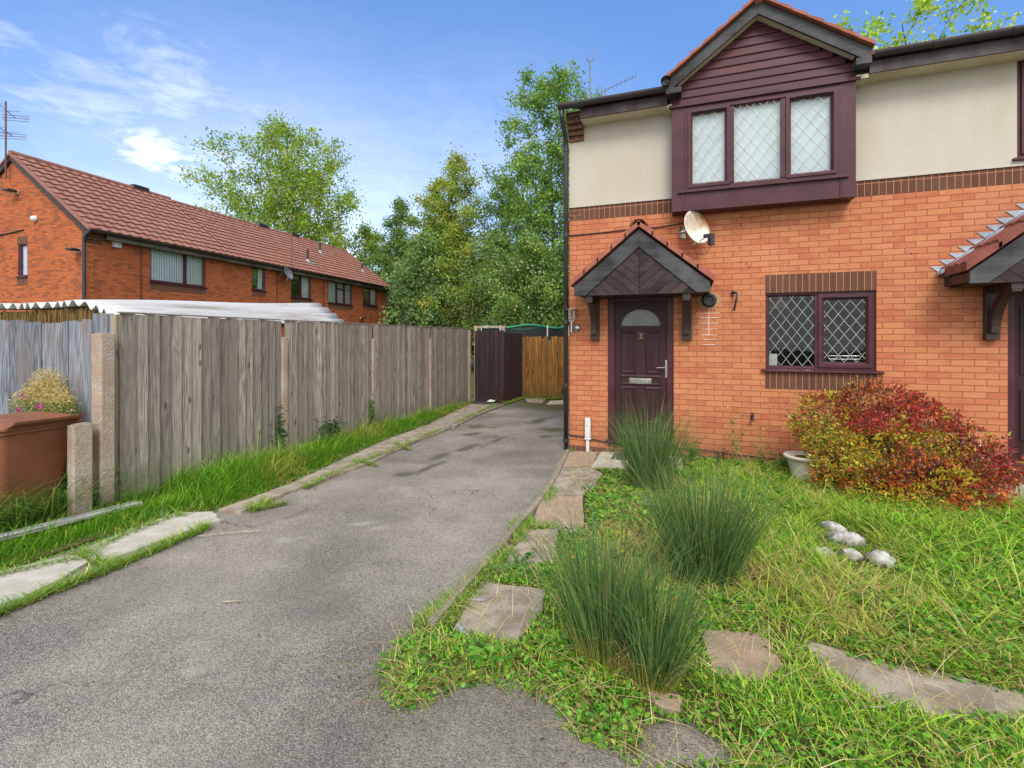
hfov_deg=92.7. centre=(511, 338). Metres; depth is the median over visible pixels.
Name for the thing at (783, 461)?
weed
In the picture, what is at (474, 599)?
plastic strip
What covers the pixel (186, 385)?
garden fence
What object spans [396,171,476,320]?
bushy maple tree
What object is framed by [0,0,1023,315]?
sky
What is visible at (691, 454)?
weed
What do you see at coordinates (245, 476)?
verge grass
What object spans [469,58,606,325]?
tall birch tree
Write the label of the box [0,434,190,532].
long grass
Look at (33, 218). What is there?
bulkhead lamp
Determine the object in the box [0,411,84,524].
wheelie bin
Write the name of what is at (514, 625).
paving slab
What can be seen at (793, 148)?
bay window
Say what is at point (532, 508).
kerb edging
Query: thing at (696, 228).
satellite dish
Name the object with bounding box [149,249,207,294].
window
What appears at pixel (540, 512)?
paving slab
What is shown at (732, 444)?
tall weed
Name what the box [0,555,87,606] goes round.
paving slab
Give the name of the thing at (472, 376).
ground
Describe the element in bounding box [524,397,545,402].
paving slab
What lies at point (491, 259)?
dense low tree
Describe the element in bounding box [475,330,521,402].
dark gate
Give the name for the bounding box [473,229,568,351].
dense low tree
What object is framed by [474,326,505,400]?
pale timber frame
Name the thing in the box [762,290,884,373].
window
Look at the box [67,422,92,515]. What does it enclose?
short concrete post
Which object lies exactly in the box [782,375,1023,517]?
red shrub
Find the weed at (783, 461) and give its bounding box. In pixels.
[768,449,789,470]
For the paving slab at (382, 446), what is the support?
on the driveway
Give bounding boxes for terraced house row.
[0,150,391,337]
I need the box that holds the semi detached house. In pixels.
[557,0,1023,482]
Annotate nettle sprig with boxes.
[481,548,537,572]
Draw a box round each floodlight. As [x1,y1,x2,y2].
[2,188,18,193]
[65,247,80,252]
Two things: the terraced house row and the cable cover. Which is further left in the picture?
the terraced house row
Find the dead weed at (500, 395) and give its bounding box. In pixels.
[497,386,503,403]
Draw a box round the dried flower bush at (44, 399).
[5,366,80,414]
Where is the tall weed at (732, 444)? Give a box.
[721,400,747,462]
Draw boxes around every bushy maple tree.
[347,220,389,291]
[359,194,417,325]
[368,236,427,324]
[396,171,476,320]
[398,213,483,359]
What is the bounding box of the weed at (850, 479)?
[819,469,887,493]
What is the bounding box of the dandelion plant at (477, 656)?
[467,638,517,672]
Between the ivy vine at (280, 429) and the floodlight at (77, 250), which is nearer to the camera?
the ivy vine at (280, 429)
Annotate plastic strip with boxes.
[456,624,469,638]
[469,598,484,600]
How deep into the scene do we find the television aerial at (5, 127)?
15.07 m
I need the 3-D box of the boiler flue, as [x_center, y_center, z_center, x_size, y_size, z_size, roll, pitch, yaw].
[2.686,-0.520,6.657,0.314,0.243,0.110,0,0,20]
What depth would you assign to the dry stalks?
2.48 m
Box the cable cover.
[584,418,590,451]
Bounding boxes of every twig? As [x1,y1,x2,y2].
[197,530,261,536]
[838,696,896,707]
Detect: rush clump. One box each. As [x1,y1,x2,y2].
[464,490,754,677]
[537,527,802,698]
[559,392,741,491]
[594,437,887,591]
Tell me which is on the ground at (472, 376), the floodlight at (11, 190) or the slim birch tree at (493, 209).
the slim birch tree at (493, 209)
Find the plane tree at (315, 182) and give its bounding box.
[175,107,392,257]
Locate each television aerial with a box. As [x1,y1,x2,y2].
[0,101,28,178]
[285,213,296,270]
[586,49,595,97]
[597,73,636,95]
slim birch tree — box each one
[411,142,496,358]
[450,167,531,345]
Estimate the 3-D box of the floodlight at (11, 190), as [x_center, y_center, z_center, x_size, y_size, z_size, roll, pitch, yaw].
[-15.336,-4.530,14.956,0.260,0.120,0.300,0,0,16]
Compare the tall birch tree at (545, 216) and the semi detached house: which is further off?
the tall birch tree at (545, 216)
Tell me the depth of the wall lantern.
7.29 m
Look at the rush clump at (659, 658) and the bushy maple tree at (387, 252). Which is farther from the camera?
the bushy maple tree at (387, 252)
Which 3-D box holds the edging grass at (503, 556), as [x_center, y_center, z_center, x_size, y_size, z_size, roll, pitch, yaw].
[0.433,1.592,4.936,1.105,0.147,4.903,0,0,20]
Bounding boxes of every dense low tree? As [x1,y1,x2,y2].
[439,226,531,340]
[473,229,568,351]
[524,220,568,326]
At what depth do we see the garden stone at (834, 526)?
4.14 m
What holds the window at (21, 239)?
in the terraced house row
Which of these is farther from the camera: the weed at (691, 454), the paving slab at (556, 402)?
the paving slab at (556, 402)
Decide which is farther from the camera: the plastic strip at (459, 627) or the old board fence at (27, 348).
the old board fence at (27, 348)
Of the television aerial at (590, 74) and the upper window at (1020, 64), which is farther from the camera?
the television aerial at (590, 74)
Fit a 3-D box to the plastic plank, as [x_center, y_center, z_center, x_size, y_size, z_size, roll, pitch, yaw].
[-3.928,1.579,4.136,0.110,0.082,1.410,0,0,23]
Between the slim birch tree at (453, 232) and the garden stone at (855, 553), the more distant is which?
the slim birch tree at (453, 232)
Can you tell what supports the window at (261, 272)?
in the terraced house row
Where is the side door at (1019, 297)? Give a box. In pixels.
[1015,291,1023,460]
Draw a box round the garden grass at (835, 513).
[372,453,1023,767]
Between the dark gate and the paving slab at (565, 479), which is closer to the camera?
the paving slab at (565, 479)
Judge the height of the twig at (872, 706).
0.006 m
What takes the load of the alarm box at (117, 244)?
attached to the terraced house row
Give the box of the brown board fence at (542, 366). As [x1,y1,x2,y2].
[522,336,568,397]
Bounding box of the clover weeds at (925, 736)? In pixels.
[375,456,1023,767]
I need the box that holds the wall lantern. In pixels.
[565,309,579,332]
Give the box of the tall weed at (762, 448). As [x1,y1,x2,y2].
[752,420,778,465]
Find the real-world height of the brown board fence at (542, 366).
1.729 m
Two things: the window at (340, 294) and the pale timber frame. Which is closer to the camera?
the pale timber frame
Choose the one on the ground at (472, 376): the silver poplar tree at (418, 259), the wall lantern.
the silver poplar tree at (418, 259)
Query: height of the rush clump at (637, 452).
1.083 m
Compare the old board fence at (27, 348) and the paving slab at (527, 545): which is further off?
the old board fence at (27, 348)
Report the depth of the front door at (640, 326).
7.06 m
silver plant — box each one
[553,521,593,534]
[577,479,595,490]
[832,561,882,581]
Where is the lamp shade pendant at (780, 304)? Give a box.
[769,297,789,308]
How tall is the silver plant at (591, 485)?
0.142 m
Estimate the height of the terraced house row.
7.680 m
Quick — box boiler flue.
[697,292,720,309]
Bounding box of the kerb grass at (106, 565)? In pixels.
[0,395,562,615]
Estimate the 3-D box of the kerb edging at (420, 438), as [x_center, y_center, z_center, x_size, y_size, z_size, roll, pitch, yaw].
[-1.364,1.653,8.651,0.146,0.035,6.962,0,0,18]
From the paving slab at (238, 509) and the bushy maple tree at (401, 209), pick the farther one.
the bushy maple tree at (401, 209)
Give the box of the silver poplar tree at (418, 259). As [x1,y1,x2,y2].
[378,219,469,337]
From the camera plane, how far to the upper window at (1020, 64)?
5.57 m
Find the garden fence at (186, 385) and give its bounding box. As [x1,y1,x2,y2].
[91,312,470,507]
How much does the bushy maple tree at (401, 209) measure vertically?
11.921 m
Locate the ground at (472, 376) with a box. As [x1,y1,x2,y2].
[471,355,568,398]
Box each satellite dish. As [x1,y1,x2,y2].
[281,267,292,282]
[679,211,714,254]
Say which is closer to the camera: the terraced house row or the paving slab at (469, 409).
the paving slab at (469, 409)
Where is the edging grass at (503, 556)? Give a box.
[407,448,623,633]
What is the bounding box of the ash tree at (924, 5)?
[833,0,1022,49]
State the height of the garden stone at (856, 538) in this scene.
0.145 m
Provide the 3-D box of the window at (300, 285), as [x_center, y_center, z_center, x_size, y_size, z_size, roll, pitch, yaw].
[-10.381,-2.400,23.240,0.950,1.500,1.600,0,0,16]
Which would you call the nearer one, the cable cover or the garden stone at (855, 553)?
the garden stone at (855, 553)
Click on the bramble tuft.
(328, 430)
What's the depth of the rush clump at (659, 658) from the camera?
2.26 m
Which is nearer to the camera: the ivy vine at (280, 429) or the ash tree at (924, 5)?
the ivy vine at (280, 429)
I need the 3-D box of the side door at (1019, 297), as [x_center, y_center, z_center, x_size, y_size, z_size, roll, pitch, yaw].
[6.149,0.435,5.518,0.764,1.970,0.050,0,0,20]
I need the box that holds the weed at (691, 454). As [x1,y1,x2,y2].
[683,438,701,461]
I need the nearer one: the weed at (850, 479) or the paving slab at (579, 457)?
the weed at (850, 479)
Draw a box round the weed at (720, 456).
[702,448,727,462]
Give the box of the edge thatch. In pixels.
[343,526,685,767]
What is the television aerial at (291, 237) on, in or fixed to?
attached to the terraced house row
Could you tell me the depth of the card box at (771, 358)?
6.54 m
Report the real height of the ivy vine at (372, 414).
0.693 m
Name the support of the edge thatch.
on the driveway
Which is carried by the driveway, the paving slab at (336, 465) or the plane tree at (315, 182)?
the paving slab at (336, 465)
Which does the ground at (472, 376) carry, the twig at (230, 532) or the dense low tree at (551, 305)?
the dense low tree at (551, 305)
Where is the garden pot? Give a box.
[783,451,824,481]
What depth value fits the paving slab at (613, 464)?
6.48 m
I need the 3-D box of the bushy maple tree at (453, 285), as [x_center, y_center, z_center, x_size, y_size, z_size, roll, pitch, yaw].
[-3.800,-3.087,29.470,6.434,9.524,6.454,0,0,20]
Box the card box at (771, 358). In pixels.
[769,354,776,364]
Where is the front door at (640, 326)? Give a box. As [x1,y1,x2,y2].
[615,301,666,441]
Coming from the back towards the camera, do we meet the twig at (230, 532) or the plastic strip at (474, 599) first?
the twig at (230, 532)
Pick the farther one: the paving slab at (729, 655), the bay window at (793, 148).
the bay window at (793, 148)
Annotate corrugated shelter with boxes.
[0,300,344,326]
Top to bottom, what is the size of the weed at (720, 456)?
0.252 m
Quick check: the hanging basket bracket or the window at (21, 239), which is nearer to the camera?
the hanging basket bracket
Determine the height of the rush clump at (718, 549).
0.952 m
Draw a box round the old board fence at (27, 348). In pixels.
[0,313,113,491]
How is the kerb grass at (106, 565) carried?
on the driveway
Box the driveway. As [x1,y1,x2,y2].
[0,395,744,767]
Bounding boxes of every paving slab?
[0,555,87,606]
[82,511,220,561]
[218,484,307,514]
[291,460,365,485]
[343,440,411,464]
[389,425,450,442]
[429,404,496,427]
[453,581,544,644]
[505,528,557,570]
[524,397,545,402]
[534,496,583,527]
[547,400,562,404]
[549,467,602,495]
[556,452,597,467]
[592,452,682,469]
[641,686,681,721]
[699,629,782,682]
[802,639,1023,725]
[990,483,1023,501]
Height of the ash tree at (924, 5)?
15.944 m
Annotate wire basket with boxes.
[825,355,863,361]
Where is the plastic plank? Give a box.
[0,500,142,540]
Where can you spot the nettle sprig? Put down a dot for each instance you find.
(516, 560)
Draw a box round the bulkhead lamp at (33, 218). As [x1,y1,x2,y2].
[30,215,36,221]
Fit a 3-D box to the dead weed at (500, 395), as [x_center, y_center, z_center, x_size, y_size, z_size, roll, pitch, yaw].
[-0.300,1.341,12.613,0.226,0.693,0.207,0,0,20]
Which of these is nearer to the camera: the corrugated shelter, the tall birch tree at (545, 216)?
the corrugated shelter
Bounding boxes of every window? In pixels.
[15,236,27,284]
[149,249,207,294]
[251,267,266,297]
[290,274,311,302]
[328,281,352,309]
[363,287,377,310]
[672,72,855,215]
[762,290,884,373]
[1012,60,1023,160]
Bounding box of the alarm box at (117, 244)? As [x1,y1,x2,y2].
[112,242,121,247]
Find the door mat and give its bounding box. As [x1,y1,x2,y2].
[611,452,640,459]
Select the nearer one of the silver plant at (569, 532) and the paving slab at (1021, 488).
the silver plant at (569, 532)
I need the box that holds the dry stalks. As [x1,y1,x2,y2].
[339,444,1023,767]
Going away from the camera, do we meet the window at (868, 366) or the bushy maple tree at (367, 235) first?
the window at (868, 366)
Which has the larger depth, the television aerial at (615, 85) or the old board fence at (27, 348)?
the television aerial at (615, 85)
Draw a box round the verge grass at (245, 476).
[0,393,473,568]
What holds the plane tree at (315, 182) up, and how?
on the ground at (472, 376)
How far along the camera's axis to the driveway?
2.70 m
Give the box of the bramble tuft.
[315,416,345,439]
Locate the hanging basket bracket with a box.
[731,291,737,310]
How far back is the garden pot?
5.47 m
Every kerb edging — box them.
[285,406,499,488]
[427,450,569,629]
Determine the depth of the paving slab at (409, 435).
8.48 m
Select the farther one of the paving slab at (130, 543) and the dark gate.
the dark gate
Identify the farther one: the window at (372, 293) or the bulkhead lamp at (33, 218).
the window at (372, 293)
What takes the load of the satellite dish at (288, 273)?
attached to the terraced house row
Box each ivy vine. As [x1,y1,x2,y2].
[269,389,287,452]
[367,393,375,424]
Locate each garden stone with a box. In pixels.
[813,546,832,556]
[819,520,846,531]
[827,531,866,546]
[841,548,862,560]
[865,549,895,569]

